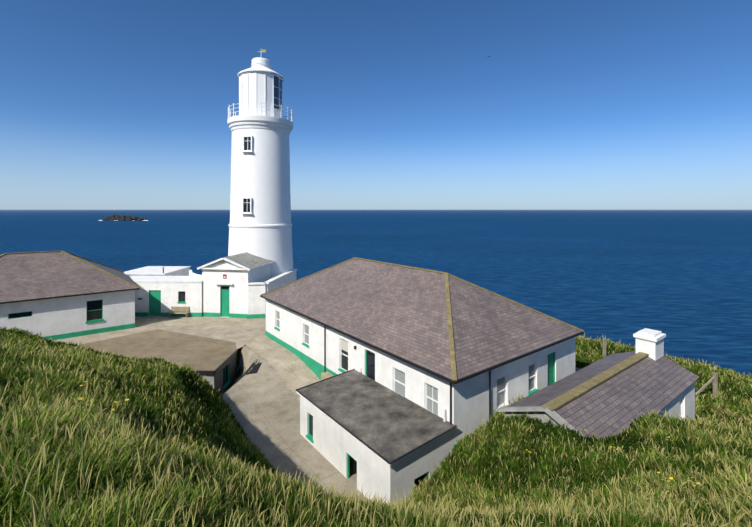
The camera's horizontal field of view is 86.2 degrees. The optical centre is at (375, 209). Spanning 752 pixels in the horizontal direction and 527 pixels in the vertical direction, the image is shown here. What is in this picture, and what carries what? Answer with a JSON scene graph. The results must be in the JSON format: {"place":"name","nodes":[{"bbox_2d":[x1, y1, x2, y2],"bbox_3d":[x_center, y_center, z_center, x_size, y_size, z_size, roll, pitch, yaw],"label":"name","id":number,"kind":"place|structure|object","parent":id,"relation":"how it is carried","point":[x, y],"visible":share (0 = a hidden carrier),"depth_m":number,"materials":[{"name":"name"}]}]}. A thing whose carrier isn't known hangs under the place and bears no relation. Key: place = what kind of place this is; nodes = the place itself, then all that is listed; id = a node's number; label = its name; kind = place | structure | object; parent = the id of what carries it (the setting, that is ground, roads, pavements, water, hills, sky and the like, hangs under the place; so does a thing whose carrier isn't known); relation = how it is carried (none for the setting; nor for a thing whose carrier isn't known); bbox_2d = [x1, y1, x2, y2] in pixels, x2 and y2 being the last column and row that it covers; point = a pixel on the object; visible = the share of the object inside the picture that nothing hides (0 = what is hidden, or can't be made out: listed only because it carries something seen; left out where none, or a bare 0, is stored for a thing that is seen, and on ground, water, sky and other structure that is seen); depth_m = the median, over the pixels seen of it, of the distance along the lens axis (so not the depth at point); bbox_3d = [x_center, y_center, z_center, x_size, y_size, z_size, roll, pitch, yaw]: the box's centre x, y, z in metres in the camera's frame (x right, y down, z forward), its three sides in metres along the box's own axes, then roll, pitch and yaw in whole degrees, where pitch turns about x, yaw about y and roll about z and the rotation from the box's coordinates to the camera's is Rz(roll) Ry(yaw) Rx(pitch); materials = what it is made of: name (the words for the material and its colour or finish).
{"place":"outdoors","nodes":[
{"label":"outdoors","id":0,"kind":"place"},
{"bbox_2d":[54,316,580,371],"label":"courtyard paving","id":1,"kind":"structure","parent":0,"point":[204,343],"depth_m":34.41,"materials":[{"name":"concrete"}]},
{"bbox_2d":[124,266,202,316],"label":"link block","id":2,"kind":"structure","parent":1,"relation":"on","point":[162,290],"depth_m":41.85,"materials":[{"name":"white paint"}]},
{"bbox_2d":[169,306,188,317],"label":"garden bench","id":3,"kind":"object","parent":1,"relation":"on","point":[179,310],"visible":1,"depth_m":41.65,"materials":[{"name":"brown wood"}]},
{"bbox_2d":[197,252,274,317],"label":"entrance building","id":4,"kind":"structure","parent":1,"relation":"on","point":[226,280],"depth_m":41.62,"materials":[{"name":"white paint"}]},
{"bbox_2d":[227,115,292,278],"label":"lighthouse tower","id":5,"kind":"structure","parent":1,"relation":"on","point":[260,175],"depth_m":47.00,"materials":[{"name":"white paint"}]},
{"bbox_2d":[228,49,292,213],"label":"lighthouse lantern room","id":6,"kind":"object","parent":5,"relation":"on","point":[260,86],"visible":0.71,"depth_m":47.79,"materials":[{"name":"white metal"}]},
{"bbox_2d":[247,269,296,318],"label":"yard wall","id":7,"kind":"structure","parent":1,"relation":"on","point":[256,304],"depth_m":41.20,"materials":[{"name":"white paint"}]},
{"bbox_2d":[222,346,415,501],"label":"sunken path","id":8,"kind":"structure","parent":0,"point":[264,402],"depth_m":22.92,"materials":[{"name":"concrete"}]},
{"bbox_2d":[240,335,320,400],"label":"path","id":9,"kind":"structure","parent":8,"relation":"on","point":[294,371],"depth_m":29.55,"materials":[{"name":"concrete"}]},
{"bbox_2d":[0,210,751,376],"bbox_3d":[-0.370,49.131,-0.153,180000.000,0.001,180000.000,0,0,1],"label":"sea water","id":10,"kind":"structure","parent":0,"point":[681,280],"depth_m":469.81,"materials":[{"name":"blue liquid"}]},
{"bbox_2d":[102,214,146,220],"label":"island rock","id":11,"kind":"object","parent":10,"relation":"in","point":[113,217],"visible":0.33,"depth_m":1767.94,"materials":[{"name":"stone"}]},
{"bbox_2d":[0,0,751,209],"label":"sky","id":12,"kind":"structure","parent":0,"point":[105,104],"materials":[{"name":"blue"}]},
{"bbox_2d":[0,326,751,526],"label":"terrain","id":13,"kind":"structure","parent":0,"point":[238,354],"depth_m":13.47,"materials":[{"name":"green plant"}]},
{"bbox_2d":[0,250,139,339],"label":"cottage","id":14,"kind":"structure","parent":13,"relation":"on","point":[57,295],"depth_m":35.61,"materials":[{"name":"white paint"}]},
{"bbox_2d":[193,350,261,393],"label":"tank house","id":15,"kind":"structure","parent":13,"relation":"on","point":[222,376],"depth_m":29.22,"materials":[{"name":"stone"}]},
{"bbox_2d":[0,347,751,512],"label":"wild flowers","id":16,"kind":"object","parent":13,"relation":"on","point":[82,398],"visible":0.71,"depth_m":5.38,"materials":[{"name":"yellow plant"}]},
{"bbox_2d":[296,369,456,503],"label":"lean to store","id":17,"kind":"structure","parent":13,"relation":"on","point":[375,436],"depth_m":18.60,"materials":[{"name":"white paint"}]},
{"bbox_2d":[260,257,583,449],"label":"cottage","id":18,"kind":"structure","parent":13,"relation":"on","point":[464,356],"depth_m":23.70,"materials":[{"name":"white paint"}]},
{"bbox_2d":[497,328,699,439],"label":"outbuilding","id":19,"kind":"structure","parent":13,"relation":"on","point":[608,395],"depth_m":17.56,"materials":[{"name":"grey tile"}]},
{"bbox_2d":[603,338,717,397],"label":"fence posts","id":20,"kind":"object","parent":13,"relation":"on","point":[714,378],"visible":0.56,"depth_m":22.95,"materials":[{"name":"wood"}]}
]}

